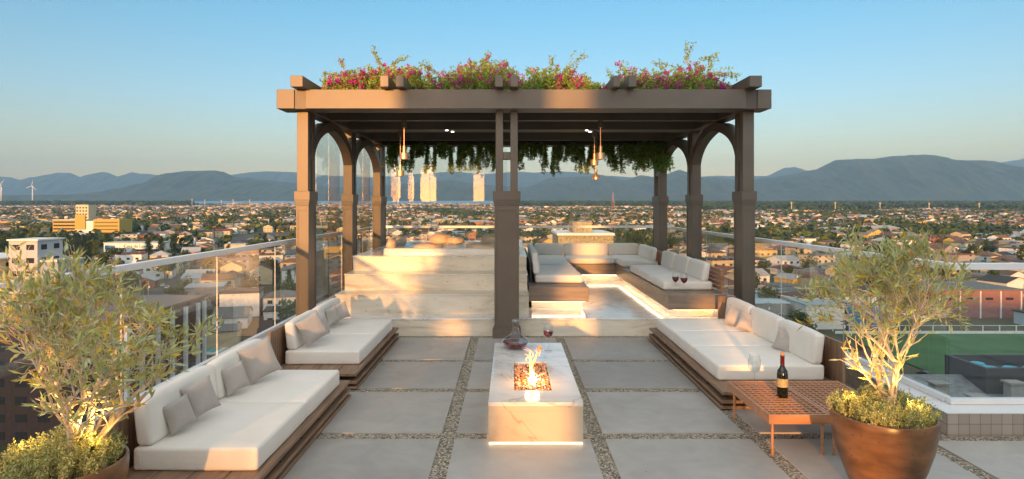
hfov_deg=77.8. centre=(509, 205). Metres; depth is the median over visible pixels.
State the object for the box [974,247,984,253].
tree
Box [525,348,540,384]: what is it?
flame
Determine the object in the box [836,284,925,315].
sports hall
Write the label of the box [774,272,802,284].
house
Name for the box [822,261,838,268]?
house
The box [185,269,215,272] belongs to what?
house
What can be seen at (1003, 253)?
house
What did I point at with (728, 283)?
house
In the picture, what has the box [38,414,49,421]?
window
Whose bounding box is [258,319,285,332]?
house
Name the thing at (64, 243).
tree
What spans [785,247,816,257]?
house
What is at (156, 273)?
house
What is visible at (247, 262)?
house
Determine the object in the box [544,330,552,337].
wine glass
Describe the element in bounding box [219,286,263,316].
house
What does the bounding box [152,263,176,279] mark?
tree
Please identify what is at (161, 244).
tree
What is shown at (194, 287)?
house
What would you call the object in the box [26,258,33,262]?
window
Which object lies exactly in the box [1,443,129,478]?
planter
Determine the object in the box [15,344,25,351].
window
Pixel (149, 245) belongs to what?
tree
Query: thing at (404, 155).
pendant lamp
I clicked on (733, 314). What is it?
throw pillow
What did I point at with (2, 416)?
window
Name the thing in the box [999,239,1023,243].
house
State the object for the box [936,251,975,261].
house
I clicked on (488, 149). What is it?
hanging vine
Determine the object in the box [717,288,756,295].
house
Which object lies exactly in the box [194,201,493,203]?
lagoon
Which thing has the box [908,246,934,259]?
house
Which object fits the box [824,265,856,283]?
house
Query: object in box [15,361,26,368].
window
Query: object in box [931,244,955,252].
house
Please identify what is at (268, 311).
house
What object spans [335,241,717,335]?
stone podium
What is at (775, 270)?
house
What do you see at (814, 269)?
house
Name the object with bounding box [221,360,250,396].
throw pillow
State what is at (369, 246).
house
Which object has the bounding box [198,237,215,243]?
house
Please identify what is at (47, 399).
window
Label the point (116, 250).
tree
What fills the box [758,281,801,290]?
house
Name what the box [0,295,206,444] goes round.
brick building
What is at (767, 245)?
house
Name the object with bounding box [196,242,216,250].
house
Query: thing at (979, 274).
house
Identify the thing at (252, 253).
house
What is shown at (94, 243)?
tree
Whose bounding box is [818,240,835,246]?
house
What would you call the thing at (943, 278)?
house
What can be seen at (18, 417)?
window
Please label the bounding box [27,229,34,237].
tree
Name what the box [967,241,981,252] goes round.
tree
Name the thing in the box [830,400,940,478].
planter
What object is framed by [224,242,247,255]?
house
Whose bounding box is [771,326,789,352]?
throw pillow
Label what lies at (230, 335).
house
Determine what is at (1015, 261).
house
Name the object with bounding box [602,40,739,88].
bougainvillea
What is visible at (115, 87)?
sky
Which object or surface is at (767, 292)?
tree
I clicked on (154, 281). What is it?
house
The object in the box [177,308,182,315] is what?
window
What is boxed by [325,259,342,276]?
house
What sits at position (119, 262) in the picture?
house
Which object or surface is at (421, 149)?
hanging vine
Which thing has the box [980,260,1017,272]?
house
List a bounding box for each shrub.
[0,426,127,478]
[825,380,943,428]
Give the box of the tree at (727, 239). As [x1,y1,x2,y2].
[721,237,733,242]
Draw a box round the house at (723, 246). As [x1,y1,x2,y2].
[714,243,733,253]
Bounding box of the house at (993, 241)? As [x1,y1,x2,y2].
[981,238,995,243]
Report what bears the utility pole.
on the ground
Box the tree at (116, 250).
[105,245,128,254]
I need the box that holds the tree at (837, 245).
[835,238,840,247]
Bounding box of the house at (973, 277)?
[943,273,981,280]
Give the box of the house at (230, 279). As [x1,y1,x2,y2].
[200,272,237,287]
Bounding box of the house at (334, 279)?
[329,274,342,288]
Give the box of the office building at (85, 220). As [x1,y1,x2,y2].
[53,205,131,234]
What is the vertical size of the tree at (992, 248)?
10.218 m
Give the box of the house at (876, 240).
[871,237,886,243]
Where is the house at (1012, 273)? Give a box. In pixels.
[989,270,1023,278]
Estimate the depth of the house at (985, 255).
458.84 m
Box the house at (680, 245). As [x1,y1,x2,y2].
[673,242,686,249]
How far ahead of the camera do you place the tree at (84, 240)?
624.66 m
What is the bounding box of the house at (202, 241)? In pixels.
[196,239,212,244]
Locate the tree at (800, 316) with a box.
[785,309,817,329]
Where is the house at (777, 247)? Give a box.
[766,245,786,252]
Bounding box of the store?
[103,241,170,251]
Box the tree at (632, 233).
[630,230,635,242]
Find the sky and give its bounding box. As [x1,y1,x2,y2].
[0,0,1023,179]
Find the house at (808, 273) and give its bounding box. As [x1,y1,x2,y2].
[801,272,816,275]
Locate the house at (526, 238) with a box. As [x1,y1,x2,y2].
[520,235,540,243]
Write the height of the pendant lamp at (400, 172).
0.772 m
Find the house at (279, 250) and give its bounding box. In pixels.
[261,247,286,254]
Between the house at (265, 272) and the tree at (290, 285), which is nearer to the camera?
the tree at (290, 285)
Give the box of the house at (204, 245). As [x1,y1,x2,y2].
[194,244,213,247]
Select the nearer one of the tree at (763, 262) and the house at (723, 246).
the tree at (763, 262)
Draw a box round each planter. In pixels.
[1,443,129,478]
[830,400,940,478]
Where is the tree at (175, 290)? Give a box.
[162,286,180,294]
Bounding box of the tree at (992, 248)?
[981,245,997,251]
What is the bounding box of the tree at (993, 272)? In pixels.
[986,260,999,274]
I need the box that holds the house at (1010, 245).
[999,243,1023,246]
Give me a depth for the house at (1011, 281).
318.23 m
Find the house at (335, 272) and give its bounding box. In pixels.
[329,267,342,281]
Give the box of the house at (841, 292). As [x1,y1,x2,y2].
[816,288,873,296]
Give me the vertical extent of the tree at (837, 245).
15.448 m
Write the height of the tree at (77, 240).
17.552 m
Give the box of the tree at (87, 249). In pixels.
[83,240,92,266]
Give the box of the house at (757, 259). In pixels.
[755,256,765,265]
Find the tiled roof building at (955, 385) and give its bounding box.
[900,374,1023,396]
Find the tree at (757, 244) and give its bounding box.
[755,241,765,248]
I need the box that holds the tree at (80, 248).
[75,246,84,256]
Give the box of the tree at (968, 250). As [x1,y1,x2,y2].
[965,247,974,253]
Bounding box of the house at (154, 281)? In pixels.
[141,273,161,288]
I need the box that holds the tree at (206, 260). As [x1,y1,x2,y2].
[201,247,212,268]
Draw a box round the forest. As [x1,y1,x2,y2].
[0,200,1023,209]
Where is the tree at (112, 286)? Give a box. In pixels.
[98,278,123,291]
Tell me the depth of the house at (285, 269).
369.58 m
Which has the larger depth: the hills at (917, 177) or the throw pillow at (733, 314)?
the hills at (917, 177)
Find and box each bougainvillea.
[319,45,437,88]
[418,50,527,88]
[518,49,605,88]
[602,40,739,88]
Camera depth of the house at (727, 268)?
363.94 m
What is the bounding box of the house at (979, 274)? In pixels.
[966,271,1009,275]
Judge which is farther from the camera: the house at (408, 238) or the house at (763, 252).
the house at (408, 238)
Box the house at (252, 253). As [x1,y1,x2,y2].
[240,250,260,262]
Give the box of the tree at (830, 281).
[819,276,834,288]
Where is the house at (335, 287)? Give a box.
[331,280,342,295]
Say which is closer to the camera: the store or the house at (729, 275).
the house at (729, 275)
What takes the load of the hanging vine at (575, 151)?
hanging from the pergola
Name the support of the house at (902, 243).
on the ground
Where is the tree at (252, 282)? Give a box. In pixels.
[240,271,260,287]
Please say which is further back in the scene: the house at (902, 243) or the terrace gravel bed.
the house at (902, 243)
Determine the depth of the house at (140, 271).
386.69 m
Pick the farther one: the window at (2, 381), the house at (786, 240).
the house at (786, 240)
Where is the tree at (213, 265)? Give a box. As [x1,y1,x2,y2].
[207,257,223,272]
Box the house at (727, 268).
[715,265,733,272]
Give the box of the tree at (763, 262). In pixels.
[756,260,771,268]
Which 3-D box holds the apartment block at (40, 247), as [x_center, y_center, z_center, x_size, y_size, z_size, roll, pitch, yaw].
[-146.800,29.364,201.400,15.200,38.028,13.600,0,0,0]
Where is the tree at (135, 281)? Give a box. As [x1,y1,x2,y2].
[117,271,141,294]
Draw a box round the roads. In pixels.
[70,222,868,334]
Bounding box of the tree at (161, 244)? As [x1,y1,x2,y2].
[156,235,165,251]
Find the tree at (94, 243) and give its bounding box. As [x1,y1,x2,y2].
[90,240,98,248]
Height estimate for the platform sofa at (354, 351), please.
0.598 m
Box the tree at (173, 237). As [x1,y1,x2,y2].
[169,233,176,256]
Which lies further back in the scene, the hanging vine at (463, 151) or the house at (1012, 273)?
the house at (1012, 273)
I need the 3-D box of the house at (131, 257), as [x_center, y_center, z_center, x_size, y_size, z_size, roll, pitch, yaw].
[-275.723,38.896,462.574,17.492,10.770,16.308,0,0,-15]
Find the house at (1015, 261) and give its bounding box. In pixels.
[998,258,1023,272]
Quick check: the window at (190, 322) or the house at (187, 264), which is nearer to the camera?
the window at (190, 322)
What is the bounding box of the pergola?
[277,76,771,338]
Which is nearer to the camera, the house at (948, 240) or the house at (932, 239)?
the house at (948, 240)
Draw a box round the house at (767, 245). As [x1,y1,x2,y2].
[755,243,772,248]
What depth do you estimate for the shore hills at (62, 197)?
8430.49 m
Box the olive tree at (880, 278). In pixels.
[793,221,979,412]
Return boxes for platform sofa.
[96,339,350,478]
[268,298,398,388]
[648,296,844,408]
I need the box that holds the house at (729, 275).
[709,270,733,279]
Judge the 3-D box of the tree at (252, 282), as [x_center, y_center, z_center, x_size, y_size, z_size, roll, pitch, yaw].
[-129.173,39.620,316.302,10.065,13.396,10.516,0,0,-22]
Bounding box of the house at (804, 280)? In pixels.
[800,273,839,287]
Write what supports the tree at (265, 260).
on the ground
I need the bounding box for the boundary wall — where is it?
[830,325,1023,333]
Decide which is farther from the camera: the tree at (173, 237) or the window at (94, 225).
the window at (94, 225)
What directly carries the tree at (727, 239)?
on the ground
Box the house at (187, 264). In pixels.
[184,261,190,269]
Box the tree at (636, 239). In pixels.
[632,231,639,243]
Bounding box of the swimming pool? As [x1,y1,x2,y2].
[207,347,228,354]
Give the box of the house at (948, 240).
[943,237,962,244]
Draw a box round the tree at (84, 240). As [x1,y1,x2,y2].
[80,234,87,245]
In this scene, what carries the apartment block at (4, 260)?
on the ground
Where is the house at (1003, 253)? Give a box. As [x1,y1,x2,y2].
[992,251,1013,255]
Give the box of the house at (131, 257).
[114,251,147,263]
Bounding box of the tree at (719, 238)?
[714,228,723,241]
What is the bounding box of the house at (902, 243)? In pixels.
[890,238,917,244]
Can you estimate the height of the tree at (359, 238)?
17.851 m
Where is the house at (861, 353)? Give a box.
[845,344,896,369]
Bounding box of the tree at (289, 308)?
[277,298,318,318]
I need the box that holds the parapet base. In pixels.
[845,357,1023,436]
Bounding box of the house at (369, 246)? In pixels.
[367,244,372,250]
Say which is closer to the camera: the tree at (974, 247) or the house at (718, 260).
the house at (718, 260)
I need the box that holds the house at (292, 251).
[288,249,295,254]
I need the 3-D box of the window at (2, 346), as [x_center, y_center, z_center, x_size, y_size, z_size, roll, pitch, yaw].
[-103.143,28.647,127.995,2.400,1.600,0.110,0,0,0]
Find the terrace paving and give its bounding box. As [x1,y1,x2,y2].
[283,338,1023,478]
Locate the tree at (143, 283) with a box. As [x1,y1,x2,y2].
[141,276,148,292]
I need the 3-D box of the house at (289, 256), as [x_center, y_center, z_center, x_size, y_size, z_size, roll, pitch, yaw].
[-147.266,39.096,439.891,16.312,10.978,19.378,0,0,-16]
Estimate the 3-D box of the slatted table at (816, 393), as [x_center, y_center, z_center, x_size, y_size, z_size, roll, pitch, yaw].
[2.554,1.650,4.993,0.502,0.300,0.886,0,0,0]
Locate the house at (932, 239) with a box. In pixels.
[916,235,942,243]
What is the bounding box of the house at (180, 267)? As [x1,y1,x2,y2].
[150,255,183,273]
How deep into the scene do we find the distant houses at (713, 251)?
1237.66 m
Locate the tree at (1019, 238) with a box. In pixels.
[1013,236,1023,240]
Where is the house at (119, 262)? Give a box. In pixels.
[88,260,123,266]
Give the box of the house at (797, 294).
[776,289,832,299]
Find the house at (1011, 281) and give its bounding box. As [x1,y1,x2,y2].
[976,274,1023,288]
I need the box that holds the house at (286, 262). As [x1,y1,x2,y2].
[280,258,295,273]
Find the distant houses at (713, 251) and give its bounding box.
[0,202,1023,269]
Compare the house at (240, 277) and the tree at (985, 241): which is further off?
the tree at (985, 241)
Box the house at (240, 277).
[226,270,244,285]
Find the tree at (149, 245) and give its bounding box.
[145,238,152,258]
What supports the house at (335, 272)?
on the ground
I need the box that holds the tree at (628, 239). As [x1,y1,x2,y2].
[625,232,631,242]
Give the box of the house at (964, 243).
[950,239,971,246]
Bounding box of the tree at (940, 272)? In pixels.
[937,268,945,276]
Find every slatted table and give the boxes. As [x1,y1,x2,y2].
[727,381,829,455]
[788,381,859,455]
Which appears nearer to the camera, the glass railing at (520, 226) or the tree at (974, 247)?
the glass railing at (520, 226)
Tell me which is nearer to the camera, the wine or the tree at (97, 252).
the wine
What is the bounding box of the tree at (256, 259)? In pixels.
[250,255,258,265]
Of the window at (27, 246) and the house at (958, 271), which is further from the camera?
the house at (958, 271)
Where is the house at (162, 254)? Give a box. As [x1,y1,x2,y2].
[149,251,171,257]
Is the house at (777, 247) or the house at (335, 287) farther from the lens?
the house at (777, 247)
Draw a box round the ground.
[0,204,1023,461]
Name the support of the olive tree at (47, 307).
in the planter at (119, 469)
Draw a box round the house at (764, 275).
[755,268,770,290]
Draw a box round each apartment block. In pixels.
[0,253,8,310]
[6,237,85,306]
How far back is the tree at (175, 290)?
304.35 m
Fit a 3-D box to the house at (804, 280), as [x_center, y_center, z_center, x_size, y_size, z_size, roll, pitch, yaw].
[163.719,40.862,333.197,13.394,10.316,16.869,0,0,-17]
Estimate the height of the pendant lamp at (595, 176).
0.772 m
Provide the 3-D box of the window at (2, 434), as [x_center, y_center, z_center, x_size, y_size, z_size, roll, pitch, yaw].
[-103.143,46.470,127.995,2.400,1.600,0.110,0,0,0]
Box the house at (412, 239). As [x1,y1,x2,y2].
[410,238,427,240]
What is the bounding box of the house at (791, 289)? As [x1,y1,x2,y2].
[776,286,814,291]
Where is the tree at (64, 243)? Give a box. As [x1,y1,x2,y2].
[63,237,69,246]
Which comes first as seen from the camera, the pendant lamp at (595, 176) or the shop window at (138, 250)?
the pendant lamp at (595, 176)
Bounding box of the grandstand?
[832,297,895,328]
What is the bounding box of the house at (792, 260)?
[766,255,800,268]
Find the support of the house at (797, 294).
on the ground
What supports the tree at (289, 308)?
on the ground
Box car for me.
[916,370,931,373]
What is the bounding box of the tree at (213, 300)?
[204,293,218,305]
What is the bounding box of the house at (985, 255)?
[975,251,1000,261]
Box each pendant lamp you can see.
[396,131,403,175]
[400,121,408,159]
[590,131,597,164]
[592,140,598,179]
[596,121,604,159]
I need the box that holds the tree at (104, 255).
[97,252,108,284]
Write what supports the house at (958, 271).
on the ground
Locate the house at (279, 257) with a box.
[259,252,283,265]
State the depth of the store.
578.00 m
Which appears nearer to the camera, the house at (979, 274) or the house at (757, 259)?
the house at (979, 274)
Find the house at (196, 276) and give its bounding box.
[180,273,202,282]
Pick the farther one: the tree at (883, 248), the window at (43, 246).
the tree at (883, 248)
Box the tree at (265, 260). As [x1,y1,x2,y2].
[258,256,273,264]
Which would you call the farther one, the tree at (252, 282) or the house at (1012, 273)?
the house at (1012, 273)
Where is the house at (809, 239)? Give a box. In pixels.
[792,236,816,243]
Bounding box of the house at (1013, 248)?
[998,245,1019,254]
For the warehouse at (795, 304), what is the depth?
240.00 m
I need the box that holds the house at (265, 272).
[249,263,273,284]
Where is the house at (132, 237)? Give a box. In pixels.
[120,233,140,240]
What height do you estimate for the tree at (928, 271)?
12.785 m
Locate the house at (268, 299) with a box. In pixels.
[262,290,295,315]
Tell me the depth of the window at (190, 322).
154.81 m
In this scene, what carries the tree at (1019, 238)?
on the ground
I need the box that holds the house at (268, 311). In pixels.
[263,302,295,319]
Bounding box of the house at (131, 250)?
[113,248,136,252]
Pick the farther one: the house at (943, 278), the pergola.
the house at (943, 278)
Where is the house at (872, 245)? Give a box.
[867,243,888,252]
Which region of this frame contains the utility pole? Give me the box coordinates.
[840,319,846,342]
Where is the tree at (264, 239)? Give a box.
[261,233,269,247]
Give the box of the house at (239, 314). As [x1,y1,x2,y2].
[211,306,253,328]
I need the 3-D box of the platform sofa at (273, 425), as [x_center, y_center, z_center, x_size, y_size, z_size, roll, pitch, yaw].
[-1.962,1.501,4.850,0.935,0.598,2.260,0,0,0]
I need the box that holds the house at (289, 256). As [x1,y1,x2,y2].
[284,255,295,259]
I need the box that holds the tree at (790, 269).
[778,266,793,272]
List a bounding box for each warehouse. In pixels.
[731,291,790,315]
[778,295,845,328]
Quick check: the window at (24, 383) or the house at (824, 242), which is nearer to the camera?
the window at (24, 383)
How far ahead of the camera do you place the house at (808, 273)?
363.39 m
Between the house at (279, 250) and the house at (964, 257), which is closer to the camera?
the house at (964, 257)
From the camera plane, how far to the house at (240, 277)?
361.78 m
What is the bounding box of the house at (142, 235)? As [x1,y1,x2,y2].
[139,233,159,240]
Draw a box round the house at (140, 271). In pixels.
[135,269,142,274]
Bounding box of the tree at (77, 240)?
[72,232,81,248]
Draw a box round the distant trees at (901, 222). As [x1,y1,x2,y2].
[0,202,1023,260]
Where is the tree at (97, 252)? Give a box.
[90,247,99,256]
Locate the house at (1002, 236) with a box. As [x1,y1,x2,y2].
[987,235,1011,239]
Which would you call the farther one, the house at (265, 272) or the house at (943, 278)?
the house at (265, 272)
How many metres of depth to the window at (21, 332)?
127.93 m
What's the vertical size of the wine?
0.300 m
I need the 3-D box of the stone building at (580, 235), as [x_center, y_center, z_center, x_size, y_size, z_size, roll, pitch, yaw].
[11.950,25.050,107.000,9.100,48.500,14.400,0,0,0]
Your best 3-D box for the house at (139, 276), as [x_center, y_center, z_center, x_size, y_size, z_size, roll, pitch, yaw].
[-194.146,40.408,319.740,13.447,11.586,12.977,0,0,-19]
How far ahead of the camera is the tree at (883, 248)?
506.03 m
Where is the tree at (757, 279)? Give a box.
[755,271,760,289]
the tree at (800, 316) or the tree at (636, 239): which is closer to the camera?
the tree at (800, 316)
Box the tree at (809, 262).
[799,252,818,268]
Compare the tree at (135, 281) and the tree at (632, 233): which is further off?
the tree at (632, 233)
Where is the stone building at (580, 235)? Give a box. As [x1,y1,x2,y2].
[551,211,614,255]
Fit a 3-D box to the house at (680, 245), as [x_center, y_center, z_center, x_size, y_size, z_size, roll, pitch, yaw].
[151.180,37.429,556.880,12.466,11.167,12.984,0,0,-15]
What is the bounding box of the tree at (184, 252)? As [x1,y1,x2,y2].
[179,249,191,254]
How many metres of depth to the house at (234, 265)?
381.30 m
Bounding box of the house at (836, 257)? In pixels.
[832,253,850,261]
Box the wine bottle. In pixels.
[777,352,787,397]
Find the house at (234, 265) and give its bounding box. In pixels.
[220,260,244,273]
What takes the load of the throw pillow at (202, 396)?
on the platform sofa at (273, 425)
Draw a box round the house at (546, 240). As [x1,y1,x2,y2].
[538,238,551,242]
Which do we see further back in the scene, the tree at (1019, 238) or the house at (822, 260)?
the tree at (1019, 238)
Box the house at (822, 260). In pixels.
[799,252,834,268]
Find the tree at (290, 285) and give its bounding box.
[277,279,295,290]
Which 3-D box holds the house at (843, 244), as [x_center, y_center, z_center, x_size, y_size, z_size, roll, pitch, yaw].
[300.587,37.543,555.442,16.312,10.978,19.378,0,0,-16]
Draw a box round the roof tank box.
[945,354,1023,393]
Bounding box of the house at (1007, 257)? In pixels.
[990,255,1019,261]
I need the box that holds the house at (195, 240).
[181,236,196,244]
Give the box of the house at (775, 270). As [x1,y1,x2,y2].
[770,264,800,274]
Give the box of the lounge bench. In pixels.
[524,243,725,316]
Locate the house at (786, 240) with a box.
[771,239,796,246]
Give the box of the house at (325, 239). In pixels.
[324,236,335,241]
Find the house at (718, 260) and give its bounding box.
[705,256,733,266]
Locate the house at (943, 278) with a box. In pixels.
[920,276,948,280]
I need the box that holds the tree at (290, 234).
[288,231,292,247]
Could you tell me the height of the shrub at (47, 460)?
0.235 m
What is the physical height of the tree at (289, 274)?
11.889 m
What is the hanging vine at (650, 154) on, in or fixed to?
hanging from the pergola
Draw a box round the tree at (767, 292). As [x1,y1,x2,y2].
[755,285,779,298]
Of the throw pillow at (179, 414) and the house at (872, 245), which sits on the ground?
the house at (872, 245)
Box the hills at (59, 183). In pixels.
[0,159,1023,194]
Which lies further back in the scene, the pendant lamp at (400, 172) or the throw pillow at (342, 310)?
the pendant lamp at (400, 172)
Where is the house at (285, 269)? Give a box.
[281,264,295,282]
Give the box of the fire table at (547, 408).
[488,343,582,443]
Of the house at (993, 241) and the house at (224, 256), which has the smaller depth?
the house at (224, 256)
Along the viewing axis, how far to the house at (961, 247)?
556.85 m
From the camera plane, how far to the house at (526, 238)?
641.79 m
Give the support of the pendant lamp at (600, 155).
hanging from the pergola
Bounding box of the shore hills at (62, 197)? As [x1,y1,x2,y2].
[2,194,370,200]
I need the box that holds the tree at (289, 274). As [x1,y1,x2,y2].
[285,269,292,283]
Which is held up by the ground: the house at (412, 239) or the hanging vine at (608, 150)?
the house at (412, 239)
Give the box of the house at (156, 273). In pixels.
[143,265,175,278]
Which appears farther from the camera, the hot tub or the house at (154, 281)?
the house at (154, 281)
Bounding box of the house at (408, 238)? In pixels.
[405,235,422,240]
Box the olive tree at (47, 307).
[0,227,229,467]
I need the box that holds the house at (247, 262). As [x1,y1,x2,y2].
[220,256,252,275]
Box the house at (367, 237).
[359,234,372,245]
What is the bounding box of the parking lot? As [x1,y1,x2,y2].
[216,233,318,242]
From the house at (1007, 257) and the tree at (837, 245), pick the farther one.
the tree at (837, 245)
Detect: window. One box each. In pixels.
[0,344,4,351]
[0,361,4,368]
[0,379,4,386]
[0,397,4,404]
[0,414,4,421]
[0,432,4,439]
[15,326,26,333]
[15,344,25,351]
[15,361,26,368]
[15,381,26,386]
[15,397,26,404]
[15,414,26,421]
[15,432,26,439]
[26,245,33,249]
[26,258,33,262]
[38,397,49,404]
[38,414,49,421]
[41,244,46,249]
[53,221,74,222]
[53,228,74,229]
[94,225,117,226]
[136,249,156,251]
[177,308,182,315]
[188,304,192,311]
[188,319,192,326]
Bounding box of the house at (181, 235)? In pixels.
[168,233,186,242]
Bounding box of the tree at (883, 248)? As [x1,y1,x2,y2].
[874,244,895,252]
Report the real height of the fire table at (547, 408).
0.334 m
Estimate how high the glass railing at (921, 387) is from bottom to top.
1.152 m
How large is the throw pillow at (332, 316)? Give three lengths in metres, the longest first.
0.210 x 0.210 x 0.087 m
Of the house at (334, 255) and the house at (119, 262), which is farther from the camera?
the house at (334, 255)
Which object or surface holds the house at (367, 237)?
on the ground
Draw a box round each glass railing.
[0,226,372,443]
[386,226,652,227]
[667,226,950,401]
[946,263,1023,404]
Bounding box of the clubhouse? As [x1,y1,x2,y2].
[1012,310,1023,324]
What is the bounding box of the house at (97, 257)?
[92,254,114,259]
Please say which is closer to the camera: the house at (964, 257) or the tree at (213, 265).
the tree at (213, 265)
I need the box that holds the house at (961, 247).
[954,245,968,249]
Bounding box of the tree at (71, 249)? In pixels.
[63,245,77,255]
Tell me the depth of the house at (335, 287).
321.72 m
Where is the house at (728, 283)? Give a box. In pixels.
[712,277,733,289]
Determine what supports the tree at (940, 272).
on the ground
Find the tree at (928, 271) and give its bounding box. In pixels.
[917,265,944,273]
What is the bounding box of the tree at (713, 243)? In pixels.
[703,239,720,245]
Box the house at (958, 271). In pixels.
[941,259,967,273]
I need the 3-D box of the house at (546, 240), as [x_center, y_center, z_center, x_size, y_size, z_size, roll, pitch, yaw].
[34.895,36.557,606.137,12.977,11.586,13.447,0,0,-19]
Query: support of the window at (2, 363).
in the brick building at (19, 422)
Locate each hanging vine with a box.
[381,143,409,172]
[407,142,433,173]
[432,142,455,174]
[455,143,476,172]
[472,143,495,173]
[518,142,548,173]
[550,142,588,176]
[583,142,618,173]
[612,143,641,175]
[634,141,674,173]
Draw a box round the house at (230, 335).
[207,321,241,347]
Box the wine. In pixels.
[503,339,527,348]
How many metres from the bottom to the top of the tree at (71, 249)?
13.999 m
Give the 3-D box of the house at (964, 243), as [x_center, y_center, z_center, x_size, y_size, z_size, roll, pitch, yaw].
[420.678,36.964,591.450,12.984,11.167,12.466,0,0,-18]
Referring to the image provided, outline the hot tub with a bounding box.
[384,232,519,254]
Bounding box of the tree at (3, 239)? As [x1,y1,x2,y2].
[0,236,7,243]
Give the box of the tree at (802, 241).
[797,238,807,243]
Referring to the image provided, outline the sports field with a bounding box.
[839,334,1023,373]
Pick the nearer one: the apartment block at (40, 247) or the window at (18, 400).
the window at (18, 400)
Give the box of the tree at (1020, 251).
[1015,244,1023,259]
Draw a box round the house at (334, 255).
[328,253,342,258]
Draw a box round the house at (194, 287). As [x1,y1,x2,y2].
[184,281,227,309]
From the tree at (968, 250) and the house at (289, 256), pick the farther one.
the tree at (968, 250)
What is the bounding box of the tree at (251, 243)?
[245,240,256,244]
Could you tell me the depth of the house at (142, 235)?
680.71 m
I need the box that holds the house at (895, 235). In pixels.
[886,233,901,237]
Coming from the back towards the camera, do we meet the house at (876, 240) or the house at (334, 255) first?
the house at (876, 240)
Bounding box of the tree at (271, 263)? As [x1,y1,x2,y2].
[267,258,281,275]
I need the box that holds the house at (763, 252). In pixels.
[755,247,776,259]
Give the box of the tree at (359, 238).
[357,232,361,244]
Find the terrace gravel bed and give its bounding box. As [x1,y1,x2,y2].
[316,336,1023,478]
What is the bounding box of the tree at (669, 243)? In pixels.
[667,239,672,246]
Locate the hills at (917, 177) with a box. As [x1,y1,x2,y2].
[67,155,1023,200]
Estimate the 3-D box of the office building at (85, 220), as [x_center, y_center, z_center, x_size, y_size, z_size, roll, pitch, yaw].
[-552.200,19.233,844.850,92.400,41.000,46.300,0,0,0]
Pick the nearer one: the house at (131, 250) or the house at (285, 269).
the house at (285, 269)
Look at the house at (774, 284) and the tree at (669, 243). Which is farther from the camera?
the tree at (669, 243)
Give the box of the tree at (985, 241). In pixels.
[983,238,989,250]
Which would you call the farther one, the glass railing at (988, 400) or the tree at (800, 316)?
the tree at (800, 316)
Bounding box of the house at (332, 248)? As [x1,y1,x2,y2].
[323,244,342,258]
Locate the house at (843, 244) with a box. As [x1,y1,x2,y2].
[840,243,869,249]
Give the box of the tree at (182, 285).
[176,276,193,289]
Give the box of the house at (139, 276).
[108,274,141,294]
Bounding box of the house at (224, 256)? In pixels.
[215,253,236,258]
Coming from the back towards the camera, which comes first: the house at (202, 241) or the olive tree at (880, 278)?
the house at (202, 241)
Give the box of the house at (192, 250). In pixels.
[181,247,201,261]
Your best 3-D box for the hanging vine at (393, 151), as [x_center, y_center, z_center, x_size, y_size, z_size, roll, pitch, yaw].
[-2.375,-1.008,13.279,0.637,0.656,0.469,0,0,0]
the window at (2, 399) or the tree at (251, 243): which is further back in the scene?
the tree at (251, 243)
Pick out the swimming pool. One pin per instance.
(211, 351)
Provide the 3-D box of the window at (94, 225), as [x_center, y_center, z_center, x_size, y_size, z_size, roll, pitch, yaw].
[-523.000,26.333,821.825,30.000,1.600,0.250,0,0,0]
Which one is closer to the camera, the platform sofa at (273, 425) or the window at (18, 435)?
the platform sofa at (273, 425)
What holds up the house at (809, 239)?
on the ground
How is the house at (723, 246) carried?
on the ground
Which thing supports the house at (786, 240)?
on the ground
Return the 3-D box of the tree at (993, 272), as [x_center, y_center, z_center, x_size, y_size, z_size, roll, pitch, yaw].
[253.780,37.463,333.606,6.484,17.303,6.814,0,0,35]
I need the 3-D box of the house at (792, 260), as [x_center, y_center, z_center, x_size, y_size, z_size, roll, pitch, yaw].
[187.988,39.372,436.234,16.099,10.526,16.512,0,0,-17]
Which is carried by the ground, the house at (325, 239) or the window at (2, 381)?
the house at (325, 239)
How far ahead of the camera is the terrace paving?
5.04 m
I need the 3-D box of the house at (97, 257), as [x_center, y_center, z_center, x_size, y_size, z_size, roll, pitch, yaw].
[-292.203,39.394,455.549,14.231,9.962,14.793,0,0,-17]
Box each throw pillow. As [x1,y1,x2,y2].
[162,393,196,435]
[180,375,220,417]
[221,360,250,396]
[236,336,281,385]
[294,310,329,346]
[320,313,329,331]
[325,305,338,325]
[331,301,349,319]
[723,305,743,327]
[736,310,751,332]
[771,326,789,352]
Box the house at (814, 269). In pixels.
[794,266,824,274]
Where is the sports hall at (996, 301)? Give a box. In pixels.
[906,281,1023,317]
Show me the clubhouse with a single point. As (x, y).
(1018, 316)
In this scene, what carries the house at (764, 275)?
on the ground
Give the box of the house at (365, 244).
[361,242,370,249]
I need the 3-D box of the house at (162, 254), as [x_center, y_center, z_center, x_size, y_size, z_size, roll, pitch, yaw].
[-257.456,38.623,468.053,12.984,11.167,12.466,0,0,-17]

